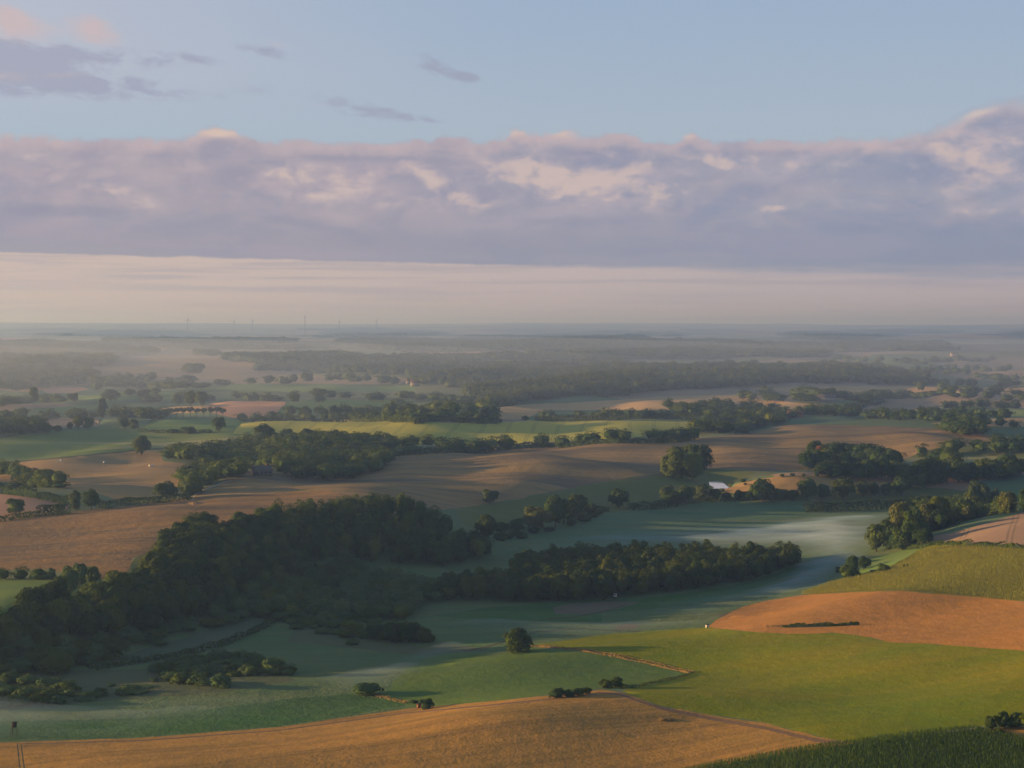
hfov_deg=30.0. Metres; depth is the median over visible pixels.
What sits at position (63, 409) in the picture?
grass field
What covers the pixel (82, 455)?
track
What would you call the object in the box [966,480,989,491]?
broadleaf tree
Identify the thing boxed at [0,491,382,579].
stubble field
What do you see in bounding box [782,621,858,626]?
hedge
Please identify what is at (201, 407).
grain field
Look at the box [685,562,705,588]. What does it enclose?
broadleaf tree
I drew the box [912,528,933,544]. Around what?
broadleaf tree
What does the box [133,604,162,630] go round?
broadleaf tree
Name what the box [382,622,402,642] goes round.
broadleaf tree
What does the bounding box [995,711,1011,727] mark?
bush
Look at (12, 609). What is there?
broadleaf tree
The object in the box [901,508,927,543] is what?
broadleaf tree
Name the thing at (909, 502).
broadleaf tree
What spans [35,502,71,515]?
hedge
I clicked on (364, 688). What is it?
bush
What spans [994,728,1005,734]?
bush
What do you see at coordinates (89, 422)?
broadleaf tree
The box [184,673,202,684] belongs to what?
bush
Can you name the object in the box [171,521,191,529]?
broadleaf tree
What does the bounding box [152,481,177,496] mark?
broadleaf tree
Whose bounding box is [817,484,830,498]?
broadleaf tree
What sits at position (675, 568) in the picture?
broadleaf tree
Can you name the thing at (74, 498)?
broadleaf tree
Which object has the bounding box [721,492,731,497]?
broadleaf tree
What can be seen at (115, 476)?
stubble field
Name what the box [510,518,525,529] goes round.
broadleaf tree
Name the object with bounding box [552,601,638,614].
bare patch
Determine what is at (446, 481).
stubble field
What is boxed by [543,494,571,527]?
broadleaf tree
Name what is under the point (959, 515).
hedge
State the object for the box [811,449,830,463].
broadleaf tree
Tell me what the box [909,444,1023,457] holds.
pasture
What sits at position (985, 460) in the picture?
broadleaf tree
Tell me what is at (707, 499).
hedge
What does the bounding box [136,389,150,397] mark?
broadleaf tree
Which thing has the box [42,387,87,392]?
grain field
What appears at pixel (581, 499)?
broadleaf tree
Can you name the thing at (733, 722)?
track
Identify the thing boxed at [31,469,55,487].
broadleaf tree
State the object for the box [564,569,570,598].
broadleaf tree
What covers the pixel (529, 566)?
broadleaf tree
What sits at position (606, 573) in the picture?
broadleaf tree
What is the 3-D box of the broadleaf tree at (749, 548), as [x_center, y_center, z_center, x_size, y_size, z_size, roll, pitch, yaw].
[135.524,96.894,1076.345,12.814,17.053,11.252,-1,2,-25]
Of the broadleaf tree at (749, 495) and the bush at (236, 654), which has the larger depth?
the broadleaf tree at (749, 495)
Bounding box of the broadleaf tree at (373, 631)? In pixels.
[365,625,385,638]
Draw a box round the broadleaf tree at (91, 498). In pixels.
[80,488,100,509]
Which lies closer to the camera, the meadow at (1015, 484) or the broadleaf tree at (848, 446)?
the meadow at (1015, 484)
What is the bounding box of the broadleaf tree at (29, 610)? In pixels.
[13,601,43,627]
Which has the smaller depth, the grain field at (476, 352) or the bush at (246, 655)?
the bush at (246, 655)
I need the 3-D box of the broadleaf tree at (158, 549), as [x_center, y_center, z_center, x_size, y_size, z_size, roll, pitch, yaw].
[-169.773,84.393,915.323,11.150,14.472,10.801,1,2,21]
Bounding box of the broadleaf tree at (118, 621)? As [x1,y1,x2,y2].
[107,606,127,632]
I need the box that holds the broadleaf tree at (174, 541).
[160,538,185,547]
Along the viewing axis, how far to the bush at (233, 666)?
752.52 m
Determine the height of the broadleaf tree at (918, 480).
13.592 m
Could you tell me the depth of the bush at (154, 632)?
826.28 m
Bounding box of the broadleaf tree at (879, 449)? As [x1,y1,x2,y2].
[868,446,885,453]
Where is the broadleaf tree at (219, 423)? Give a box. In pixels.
[211,417,225,429]
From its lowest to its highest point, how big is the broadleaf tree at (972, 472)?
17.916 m
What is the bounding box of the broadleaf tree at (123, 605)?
[113,597,130,627]
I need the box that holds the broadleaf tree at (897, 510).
[889,501,910,527]
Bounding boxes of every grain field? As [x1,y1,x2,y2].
[0,494,69,518]
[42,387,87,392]
[46,418,98,427]
[110,356,264,373]
[158,405,207,412]
[161,374,406,383]
[207,401,284,417]
[233,419,689,448]
[398,351,481,353]
[499,394,822,418]
[755,386,1023,394]
[863,401,942,410]
[915,512,1023,548]
[931,418,1023,426]
[933,358,1023,368]
[949,371,1023,379]
[961,455,1023,461]
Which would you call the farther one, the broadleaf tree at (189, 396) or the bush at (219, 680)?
the broadleaf tree at (189, 396)
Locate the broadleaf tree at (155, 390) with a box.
[151,388,160,393]
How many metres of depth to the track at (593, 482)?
1494.08 m
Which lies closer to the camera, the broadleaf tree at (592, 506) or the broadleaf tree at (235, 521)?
the broadleaf tree at (235, 521)
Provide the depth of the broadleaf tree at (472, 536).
1111.55 m
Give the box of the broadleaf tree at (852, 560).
[845,555,858,566]
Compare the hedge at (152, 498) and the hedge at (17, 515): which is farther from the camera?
the hedge at (152, 498)
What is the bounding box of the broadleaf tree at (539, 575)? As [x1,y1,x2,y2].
[534,573,544,598]
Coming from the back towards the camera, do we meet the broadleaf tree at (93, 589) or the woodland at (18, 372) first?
the woodland at (18, 372)
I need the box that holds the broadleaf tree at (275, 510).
[265,503,283,522]
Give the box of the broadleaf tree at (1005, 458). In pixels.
[995,453,1018,466]
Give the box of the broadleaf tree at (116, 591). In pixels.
[97,583,128,601]
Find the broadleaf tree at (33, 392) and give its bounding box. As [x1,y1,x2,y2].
[29,387,38,404]
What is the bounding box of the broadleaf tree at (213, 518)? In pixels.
[197,511,219,523]
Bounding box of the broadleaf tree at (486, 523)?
[474,514,497,537]
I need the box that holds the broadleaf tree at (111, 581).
[105,578,122,586]
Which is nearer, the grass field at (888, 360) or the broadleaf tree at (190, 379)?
the broadleaf tree at (190, 379)
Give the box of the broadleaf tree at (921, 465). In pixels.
[912,458,936,476]
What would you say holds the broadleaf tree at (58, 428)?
on the pasture at (39, 445)
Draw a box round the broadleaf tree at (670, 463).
[660,450,684,476]
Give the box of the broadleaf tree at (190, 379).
[179,375,198,384]
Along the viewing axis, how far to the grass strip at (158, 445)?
1924.93 m
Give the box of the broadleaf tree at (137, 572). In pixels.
[129,567,152,578]
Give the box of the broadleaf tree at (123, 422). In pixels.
[117,416,129,427]
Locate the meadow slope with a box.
[855,548,922,575]
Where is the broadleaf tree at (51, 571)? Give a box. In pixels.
[46,568,55,578]
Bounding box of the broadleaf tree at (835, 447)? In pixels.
[821,442,842,453]
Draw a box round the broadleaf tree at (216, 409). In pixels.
[213,407,221,416]
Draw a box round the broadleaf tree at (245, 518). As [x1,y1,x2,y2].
[233,511,257,527]
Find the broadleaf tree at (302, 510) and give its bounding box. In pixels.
[296,505,318,521]
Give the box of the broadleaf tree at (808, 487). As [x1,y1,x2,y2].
[796,477,817,500]
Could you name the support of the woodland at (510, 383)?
on the ground at (976, 340)
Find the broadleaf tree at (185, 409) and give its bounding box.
[180,407,188,417]
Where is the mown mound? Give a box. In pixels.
[382,647,690,706]
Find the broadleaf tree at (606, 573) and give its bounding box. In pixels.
[601,569,613,594]
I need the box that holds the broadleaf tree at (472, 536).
[464,532,486,556]
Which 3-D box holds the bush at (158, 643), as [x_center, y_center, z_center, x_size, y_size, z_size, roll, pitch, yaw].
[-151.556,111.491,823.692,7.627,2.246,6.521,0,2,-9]
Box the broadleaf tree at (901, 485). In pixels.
[891,476,912,494]
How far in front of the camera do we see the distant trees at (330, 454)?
1454.99 m
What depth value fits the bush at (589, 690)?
653.58 m
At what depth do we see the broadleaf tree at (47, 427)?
1989.06 m
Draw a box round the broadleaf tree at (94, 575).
[85,566,100,584]
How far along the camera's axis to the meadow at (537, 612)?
938.82 m
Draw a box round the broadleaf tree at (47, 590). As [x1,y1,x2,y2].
[27,583,57,613]
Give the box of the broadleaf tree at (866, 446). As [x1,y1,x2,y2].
[851,443,875,450]
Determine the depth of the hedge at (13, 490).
1235.25 m
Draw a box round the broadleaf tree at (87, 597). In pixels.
[73,590,91,604]
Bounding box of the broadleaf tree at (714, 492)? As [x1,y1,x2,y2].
[708,488,721,498]
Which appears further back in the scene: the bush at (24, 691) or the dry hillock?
the dry hillock
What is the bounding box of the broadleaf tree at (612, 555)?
[600,553,618,563]
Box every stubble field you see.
[0,450,187,499]
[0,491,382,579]
[0,690,850,767]
[191,425,1010,513]
[709,591,1023,650]
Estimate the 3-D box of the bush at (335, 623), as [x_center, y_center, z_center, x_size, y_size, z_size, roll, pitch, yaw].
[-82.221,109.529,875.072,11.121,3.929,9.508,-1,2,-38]
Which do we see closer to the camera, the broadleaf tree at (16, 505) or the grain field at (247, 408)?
the broadleaf tree at (16, 505)
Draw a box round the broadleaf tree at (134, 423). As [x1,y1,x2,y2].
[128,419,138,429]
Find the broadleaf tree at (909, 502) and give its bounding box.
[904,500,917,506]
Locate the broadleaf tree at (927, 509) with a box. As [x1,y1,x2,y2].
[919,503,938,527]
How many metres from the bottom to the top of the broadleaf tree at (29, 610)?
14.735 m
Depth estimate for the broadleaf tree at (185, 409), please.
2409.57 m
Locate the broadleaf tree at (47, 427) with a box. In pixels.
[41,423,52,432]
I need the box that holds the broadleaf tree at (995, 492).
[991,488,999,500]
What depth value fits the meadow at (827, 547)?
872.07 m
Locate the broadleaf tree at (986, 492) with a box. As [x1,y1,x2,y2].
[981,486,990,499]
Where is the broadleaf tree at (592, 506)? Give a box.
[584,503,597,512]
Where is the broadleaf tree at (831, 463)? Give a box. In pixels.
[819,459,842,474]
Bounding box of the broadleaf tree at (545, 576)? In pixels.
[539,574,554,599]
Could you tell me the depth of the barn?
1382.13 m
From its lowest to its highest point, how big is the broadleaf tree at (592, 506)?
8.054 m
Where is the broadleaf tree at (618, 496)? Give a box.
[607,488,629,507]
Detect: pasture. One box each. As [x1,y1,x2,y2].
[0,428,242,461]
[0,579,97,614]
[454,468,756,529]
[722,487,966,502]
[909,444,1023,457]
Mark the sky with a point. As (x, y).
(162, 161)
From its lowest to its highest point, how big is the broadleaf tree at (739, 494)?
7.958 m
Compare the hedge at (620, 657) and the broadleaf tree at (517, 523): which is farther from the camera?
the broadleaf tree at (517, 523)
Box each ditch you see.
[463,628,640,651]
[546,605,624,618]
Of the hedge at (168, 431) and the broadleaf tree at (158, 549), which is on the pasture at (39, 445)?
the hedge at (168, 431)
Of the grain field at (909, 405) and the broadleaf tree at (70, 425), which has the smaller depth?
the broadleaf tree at (70, 425)
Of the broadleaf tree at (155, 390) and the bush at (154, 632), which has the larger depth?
the broadleaf tree at (155, 390)
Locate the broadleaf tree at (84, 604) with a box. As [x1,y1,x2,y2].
[69,595,94,613]
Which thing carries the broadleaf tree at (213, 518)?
on the stubble field at (119, 539)
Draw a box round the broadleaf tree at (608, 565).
[598,556,617,571]
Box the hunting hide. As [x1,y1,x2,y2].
[10,722,18,737]
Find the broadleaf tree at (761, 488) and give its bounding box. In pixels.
[748,479,775,501]
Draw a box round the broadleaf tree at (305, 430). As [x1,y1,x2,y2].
[300,428,312,433]
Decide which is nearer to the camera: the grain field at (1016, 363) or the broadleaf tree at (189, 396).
the broadleaf tree at (189, 396)
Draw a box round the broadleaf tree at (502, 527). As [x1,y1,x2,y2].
[493,522,511,532]
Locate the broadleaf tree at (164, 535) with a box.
[156,531,174,542]
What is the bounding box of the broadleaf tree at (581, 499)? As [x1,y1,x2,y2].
[568,493,588,513]
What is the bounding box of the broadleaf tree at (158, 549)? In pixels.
[150,545,167,555]
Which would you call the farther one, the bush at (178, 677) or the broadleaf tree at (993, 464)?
the broadleaf tree at (993, 464)
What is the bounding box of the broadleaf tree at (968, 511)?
[961,505,973,519]
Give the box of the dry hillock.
[722,474,890,492]
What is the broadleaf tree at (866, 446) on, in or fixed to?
on the ground at (976, 340)
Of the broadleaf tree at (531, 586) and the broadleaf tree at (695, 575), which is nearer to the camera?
the broadleaf tree at (531, 586)
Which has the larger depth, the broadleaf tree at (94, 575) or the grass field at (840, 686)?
the broadleaf tree at (94, 575)
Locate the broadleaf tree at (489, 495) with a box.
[482,489,498,502]
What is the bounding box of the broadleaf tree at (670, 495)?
[662,490,684,505]
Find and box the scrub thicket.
[0,602,431,707]
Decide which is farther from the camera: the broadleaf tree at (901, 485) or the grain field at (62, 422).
the grain field at (62, 422)
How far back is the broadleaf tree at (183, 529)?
970.96 m
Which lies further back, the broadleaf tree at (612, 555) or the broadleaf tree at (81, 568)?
the broadleaf tree at (612, 555)
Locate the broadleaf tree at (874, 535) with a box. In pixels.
[864,523,883,551]
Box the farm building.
[709,480,728,488]
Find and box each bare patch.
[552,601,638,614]
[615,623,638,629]
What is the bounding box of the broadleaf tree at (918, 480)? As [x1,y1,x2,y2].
[907,473,926,489]
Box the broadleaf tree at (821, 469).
[814,464,830,475]
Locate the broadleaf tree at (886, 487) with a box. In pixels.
[880,482,892,495]
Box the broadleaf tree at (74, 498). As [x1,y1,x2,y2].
[68,490,80,510]
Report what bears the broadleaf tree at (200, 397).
on the grain field at (201, 407)
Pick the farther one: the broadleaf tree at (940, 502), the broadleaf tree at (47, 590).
the broadleaf tree at (940, 502)
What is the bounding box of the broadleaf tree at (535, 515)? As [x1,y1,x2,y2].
[522,505,551,528]
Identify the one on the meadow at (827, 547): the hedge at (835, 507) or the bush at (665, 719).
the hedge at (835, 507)
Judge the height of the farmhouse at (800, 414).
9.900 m
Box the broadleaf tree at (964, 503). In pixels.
[955,499,976,519]
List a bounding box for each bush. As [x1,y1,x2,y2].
[0,670,22,684]
[0,683,17,697]
[11,686,34,697]
[16,673,40,685]
[28,689,55,703]
[36,677,60,686]
[49,695,69,704]
[52,680,76,695]
[82,692,94,696]
[93,687,107,695]
[114,688,125,694]
[120,684,141,690]
[142,628,163,637]
[149,677,158,681]
[152,640,168,645]
[154,661,175,671]
[169,428,177,432]
[169,671,190,684]
[180,426,196,433]
[180,620,199,630]
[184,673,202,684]
[189,664,214,675]
[197,617,222,627]
[210,673,232,688]
[216,613,238,623]
[221,652,239,658]
[225,663,240,671]
[237,664,259,675]
[239,652,252,660]
[263,658,285,674]
[281,665,296,674]
[289,623,305,628]
[314,627,332,633]
[320,619,342,627]
[336,629,355,637]
[340,620,363,629]
[346,638,358,644]
[352,682,383,696]
[418,698,434,709]
[548,687,564,697]
[563,689,574,696]
[572,687,587,695]
[584,687,591,693]
[598,678,612,688]
[610,676,622,686]
[658,717,674,720]
[839,565,860,578]
[877,563,890,571]
[984,715,997,728]
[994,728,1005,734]
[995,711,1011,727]
[1008,712,1022,726]
[1018,713,1023,726]
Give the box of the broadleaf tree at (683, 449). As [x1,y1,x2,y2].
[666,444,692,453]
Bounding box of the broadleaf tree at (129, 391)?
[123,388,135,396]
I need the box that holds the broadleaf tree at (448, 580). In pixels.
[436,571,458,599]
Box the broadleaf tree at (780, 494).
[773,488,787,499]
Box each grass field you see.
[42,404,110,412]
[78,391,174,400]
[144,418,254,433]
[187,383,415,391]
[267,399,415,417]
[535,628,1023,741]
[830,357,943,368]
[987,409,1023,415]
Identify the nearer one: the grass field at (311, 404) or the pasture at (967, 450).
the pasture at (967, 450)
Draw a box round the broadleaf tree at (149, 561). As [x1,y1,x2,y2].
[138,551,163,572]
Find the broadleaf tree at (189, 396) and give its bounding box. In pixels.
[184,390,195,405]
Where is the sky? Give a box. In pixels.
[0,0,1023,323]
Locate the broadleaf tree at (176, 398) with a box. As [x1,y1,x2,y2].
[172,393,183,405]
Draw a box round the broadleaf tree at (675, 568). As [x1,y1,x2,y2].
[661,564,685,590]
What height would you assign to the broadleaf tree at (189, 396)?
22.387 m
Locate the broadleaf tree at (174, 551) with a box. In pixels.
[164,543,184,561]
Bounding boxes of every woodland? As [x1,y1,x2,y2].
[0,344,162,366]
[0,362,101,382]
[192,348,223,355]
[220,349,533,362]
[251,353,931,406]
[521,345,834,360]
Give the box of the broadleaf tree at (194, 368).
[180,363,204,372]
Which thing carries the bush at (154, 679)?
on the rough grass at (90, 680)
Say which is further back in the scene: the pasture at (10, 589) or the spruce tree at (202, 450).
the spruce tree at (202, 450)
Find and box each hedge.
[0,484,68,502]
[0,510,41,520]
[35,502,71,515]
[87,611,282,669]
[96,499,117,508]
[116,492,192,505]
[138,428,212,432]
[240,414,502,423]
[374,694,407,703]
[398,434,696,455]
[531,645,695,672]
[534,412,695,421]
[582,506,609,512]
[623,671,694,688]
[626,499,678,509]
[674,494,795,504]
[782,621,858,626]
[803,496,916,511]
[906,539,1023,549]
[930,502,1018,530]
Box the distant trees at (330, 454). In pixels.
[0,354,1023,672]
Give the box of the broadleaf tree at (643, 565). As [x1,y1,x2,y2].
[638,562,658,573]
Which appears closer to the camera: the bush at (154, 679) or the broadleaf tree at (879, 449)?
the bush at (154, 679)
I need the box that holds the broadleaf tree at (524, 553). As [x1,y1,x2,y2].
[515,550,533,564]
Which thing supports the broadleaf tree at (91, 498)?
on the ground at (976, 340)
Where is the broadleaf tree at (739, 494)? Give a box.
[734,490,745,499]
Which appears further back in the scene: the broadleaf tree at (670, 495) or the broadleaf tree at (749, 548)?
the broadleaf tree at (670, 495)
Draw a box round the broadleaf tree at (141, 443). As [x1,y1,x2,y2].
[131,435,151,454]
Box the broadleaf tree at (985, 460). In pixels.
[975,457,989,467]
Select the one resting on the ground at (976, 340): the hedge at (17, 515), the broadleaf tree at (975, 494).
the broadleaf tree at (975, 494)
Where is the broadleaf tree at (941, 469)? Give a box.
[928,458,951,484]
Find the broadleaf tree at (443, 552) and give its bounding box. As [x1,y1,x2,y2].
[431,541,452,566]
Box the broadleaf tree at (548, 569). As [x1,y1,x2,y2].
[543,565,561,574]
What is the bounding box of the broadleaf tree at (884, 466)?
[875,458,892,479]
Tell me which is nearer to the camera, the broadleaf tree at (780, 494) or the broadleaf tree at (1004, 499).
the broadleaf tree at (1004, 499)
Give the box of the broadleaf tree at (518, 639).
[502,627,533,653]
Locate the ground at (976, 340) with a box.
[0,322,1023,752]
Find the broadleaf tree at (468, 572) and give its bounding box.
[456,569,474,583]
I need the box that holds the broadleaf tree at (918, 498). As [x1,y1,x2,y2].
[912,495,929,502]
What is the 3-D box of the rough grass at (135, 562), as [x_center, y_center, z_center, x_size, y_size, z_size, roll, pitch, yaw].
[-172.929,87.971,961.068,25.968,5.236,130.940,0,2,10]
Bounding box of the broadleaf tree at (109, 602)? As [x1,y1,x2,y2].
[99,597,117,609]
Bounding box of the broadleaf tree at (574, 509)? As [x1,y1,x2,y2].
[565,499,579,519]
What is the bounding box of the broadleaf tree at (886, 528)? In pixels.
[878,519,895,549]
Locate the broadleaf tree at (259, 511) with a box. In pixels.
[252,507,273,519]
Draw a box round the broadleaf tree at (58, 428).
[53,425,61,431]
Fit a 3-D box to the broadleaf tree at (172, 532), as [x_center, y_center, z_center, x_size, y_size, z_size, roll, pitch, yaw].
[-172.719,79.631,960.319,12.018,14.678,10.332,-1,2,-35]
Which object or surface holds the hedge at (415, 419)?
on the ground at (976, 340)
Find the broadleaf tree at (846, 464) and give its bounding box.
[838,460,853,476]
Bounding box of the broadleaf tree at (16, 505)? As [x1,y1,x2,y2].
[5,498,25,513]
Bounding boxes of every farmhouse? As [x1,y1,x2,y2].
[410,380,419,385]
[787,411,802,417]
[817,394,836,401]
[950,352,958,356]
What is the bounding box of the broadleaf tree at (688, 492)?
[679,485,696,502]
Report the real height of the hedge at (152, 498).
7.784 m
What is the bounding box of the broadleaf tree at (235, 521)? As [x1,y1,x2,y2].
[227,519,244,528]
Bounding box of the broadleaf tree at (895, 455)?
[883,449,902,462]
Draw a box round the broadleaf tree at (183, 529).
[172,527,187,533]
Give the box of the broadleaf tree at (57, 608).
[43,596,72,630]
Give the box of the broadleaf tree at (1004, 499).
[997,491,1016,512]
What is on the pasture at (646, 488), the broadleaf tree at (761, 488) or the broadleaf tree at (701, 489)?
the broadleaf tree at (701, 489)
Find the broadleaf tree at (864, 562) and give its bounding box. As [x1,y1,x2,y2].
[858,556,871,569]
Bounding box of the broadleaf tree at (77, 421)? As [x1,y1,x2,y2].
[72,416,82,428]
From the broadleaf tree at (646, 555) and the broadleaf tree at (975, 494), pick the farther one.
the broadleaf tree at (975, 494)
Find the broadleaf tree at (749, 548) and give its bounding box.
[742,541,762,554]
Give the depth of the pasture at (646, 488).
1450.81 m
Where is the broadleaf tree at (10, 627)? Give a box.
[0,614,22,644]
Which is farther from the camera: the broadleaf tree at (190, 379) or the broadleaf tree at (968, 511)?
the broadleaf tree at (190, 379)
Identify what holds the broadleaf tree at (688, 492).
on the pasture at (646, 488)
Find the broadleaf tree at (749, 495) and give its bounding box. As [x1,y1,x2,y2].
[743,491,756,499]
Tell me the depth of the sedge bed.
836.31 m
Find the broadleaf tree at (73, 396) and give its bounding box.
[67,393,77,401]
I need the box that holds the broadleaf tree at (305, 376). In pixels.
[300,372,313,381]
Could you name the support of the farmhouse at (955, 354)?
on the ground at (976, 340)
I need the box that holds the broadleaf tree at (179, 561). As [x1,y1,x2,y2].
[169,559,194,567]
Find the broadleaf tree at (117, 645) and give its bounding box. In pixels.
[101,636,130,656]
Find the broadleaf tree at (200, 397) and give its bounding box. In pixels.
[194,391,208,405]
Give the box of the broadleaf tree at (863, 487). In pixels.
[855,480,871,496]
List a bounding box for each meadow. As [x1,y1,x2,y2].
[0,500,905,740]
[0,694,407,739]
[432,566,815,622]
[467,501,888,541]
[968,475,1023,508]
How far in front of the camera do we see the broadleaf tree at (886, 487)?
1469.81 m
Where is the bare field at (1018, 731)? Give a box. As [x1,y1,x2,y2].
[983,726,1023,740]
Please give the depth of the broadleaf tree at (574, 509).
1308.30 m
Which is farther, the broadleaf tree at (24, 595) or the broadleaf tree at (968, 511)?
the broadleaf tree at (968, 511)
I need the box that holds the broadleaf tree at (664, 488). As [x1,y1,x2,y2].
[659,485,673,498]
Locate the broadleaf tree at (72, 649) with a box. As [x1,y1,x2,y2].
[53,646,79,666]
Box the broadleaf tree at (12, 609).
[8,603,21,613]
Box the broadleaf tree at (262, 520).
[256,515,274,532]
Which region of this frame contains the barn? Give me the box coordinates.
[251,464,272,475]
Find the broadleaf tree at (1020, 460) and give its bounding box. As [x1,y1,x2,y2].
[1012,458,1023,474]
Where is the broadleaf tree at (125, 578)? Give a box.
[108,572,134,593]
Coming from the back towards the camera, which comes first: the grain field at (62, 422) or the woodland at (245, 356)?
the woodland at (245, 356)
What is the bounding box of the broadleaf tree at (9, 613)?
[0,611,15,628]
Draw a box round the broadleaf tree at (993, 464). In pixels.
[988,460,1004,470]
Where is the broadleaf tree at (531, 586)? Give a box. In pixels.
[519,575,542,601]
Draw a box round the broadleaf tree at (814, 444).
[806,440,822,449]
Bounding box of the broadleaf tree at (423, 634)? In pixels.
[415,627,433,642]
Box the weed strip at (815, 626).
[775,623,851,627]
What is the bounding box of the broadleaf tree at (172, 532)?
[156,528,175,536]
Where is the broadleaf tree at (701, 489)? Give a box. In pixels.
[694,483,709,499]
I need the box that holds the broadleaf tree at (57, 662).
[38,652,74,673]
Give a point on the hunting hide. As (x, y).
(14, 724)
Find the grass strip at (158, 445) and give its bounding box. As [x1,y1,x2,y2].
[54,436,241,450]
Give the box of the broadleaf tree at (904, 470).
[894,463,916,478]
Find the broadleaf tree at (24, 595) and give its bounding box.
[12,587,42,605]
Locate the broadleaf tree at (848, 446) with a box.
[839,442,856,452]
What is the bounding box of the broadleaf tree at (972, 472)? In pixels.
[962,462,978,482]
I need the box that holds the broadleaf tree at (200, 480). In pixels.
[176,474,205,492]
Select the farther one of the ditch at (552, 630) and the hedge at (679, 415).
the hedge at (679, 415)
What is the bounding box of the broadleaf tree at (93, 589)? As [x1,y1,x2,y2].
[79,581,108,604]
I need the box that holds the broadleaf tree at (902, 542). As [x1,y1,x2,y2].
[890,526,911,549]
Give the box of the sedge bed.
[95,614,275,667]
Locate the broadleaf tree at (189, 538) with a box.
[175,530,198,546]
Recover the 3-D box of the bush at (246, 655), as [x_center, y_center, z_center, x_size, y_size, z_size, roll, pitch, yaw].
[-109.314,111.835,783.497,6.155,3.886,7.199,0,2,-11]
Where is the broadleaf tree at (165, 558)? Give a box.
[152,552,170,566]
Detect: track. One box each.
[10,448,162,462]
[17,743,20,767]
[19,693,596,743]
[20,743,24,767]
[192,480,230,499]
[523,474,665,502]
[597,692,841,743]
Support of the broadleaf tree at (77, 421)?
on the ground at (976, 340)
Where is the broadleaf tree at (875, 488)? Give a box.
[870,482,879,495]
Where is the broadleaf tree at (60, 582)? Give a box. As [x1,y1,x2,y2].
[47,575,71,599]
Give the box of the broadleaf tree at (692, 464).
[678,453,703,479]
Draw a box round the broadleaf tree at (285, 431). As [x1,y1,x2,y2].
[280,428,292,434]
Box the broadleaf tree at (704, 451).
[685,444,714,469]
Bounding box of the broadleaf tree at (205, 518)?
[194,514,212,524]
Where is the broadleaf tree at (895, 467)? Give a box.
[886,464,898,479]
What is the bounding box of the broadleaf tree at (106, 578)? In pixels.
[102,570,120,581]
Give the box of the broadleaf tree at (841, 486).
[830,477,855,498]
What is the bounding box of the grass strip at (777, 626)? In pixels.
[766,624,782,627]
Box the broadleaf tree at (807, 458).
[797,450,815,469]
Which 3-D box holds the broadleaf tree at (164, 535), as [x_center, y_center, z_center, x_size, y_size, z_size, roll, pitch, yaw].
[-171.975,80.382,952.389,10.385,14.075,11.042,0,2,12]
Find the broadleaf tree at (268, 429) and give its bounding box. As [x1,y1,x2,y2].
[252,423,275,435]
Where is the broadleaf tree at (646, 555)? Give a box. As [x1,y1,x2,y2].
[636,550,654,563]
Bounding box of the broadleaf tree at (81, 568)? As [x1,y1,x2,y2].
[72,563,89,588]
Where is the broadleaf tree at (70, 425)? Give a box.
[67,422,73,428]
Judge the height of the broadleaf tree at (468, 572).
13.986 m
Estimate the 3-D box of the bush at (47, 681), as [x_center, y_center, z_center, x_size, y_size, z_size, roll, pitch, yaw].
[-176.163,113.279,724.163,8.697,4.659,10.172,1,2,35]
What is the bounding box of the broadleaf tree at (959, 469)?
[947,459,970,482]
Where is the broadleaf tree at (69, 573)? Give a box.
[60,565,78,592]
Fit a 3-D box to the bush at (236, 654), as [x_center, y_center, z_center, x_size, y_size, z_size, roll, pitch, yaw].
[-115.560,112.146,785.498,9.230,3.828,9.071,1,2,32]
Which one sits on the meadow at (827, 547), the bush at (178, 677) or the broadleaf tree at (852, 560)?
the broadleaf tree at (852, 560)
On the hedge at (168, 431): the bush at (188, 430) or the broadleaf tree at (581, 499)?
the bush at (188, 430)
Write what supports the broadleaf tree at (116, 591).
on the meadow at (827, 547)
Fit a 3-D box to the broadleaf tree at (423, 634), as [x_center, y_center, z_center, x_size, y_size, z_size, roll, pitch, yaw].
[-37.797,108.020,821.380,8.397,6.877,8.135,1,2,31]
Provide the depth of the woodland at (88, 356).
4806.38 m
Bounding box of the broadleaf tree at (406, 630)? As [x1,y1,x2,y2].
[395,621,420,641]
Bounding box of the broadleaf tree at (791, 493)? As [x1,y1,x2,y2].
[785,490,798,498]
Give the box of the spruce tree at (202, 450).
[199,442,205,455]
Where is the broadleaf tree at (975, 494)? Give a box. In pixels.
[964,483,985,503]
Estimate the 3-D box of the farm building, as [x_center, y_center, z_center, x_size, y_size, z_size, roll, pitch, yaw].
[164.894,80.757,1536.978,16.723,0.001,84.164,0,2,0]
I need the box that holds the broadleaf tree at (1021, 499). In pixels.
[1018,488,1023,511]
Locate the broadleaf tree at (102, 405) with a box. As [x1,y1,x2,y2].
[98,397,107,418]
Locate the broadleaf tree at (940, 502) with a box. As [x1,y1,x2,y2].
[927,495,951,528]
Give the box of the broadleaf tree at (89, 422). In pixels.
[82,416,94,427]
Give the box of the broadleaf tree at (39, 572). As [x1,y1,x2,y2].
[34,569,45,579]
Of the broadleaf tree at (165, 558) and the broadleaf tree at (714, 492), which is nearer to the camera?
the broadleaf tree at (165, 558)
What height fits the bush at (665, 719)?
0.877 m
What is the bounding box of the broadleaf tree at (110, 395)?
[100,389,121,400]
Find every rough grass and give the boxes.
[2,662,294,707]
[129,555,144,574]
[288,623,489,654]
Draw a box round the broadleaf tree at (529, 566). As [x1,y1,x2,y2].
[519,562,540,573]
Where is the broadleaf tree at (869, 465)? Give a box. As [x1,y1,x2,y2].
[860,458,877,478]

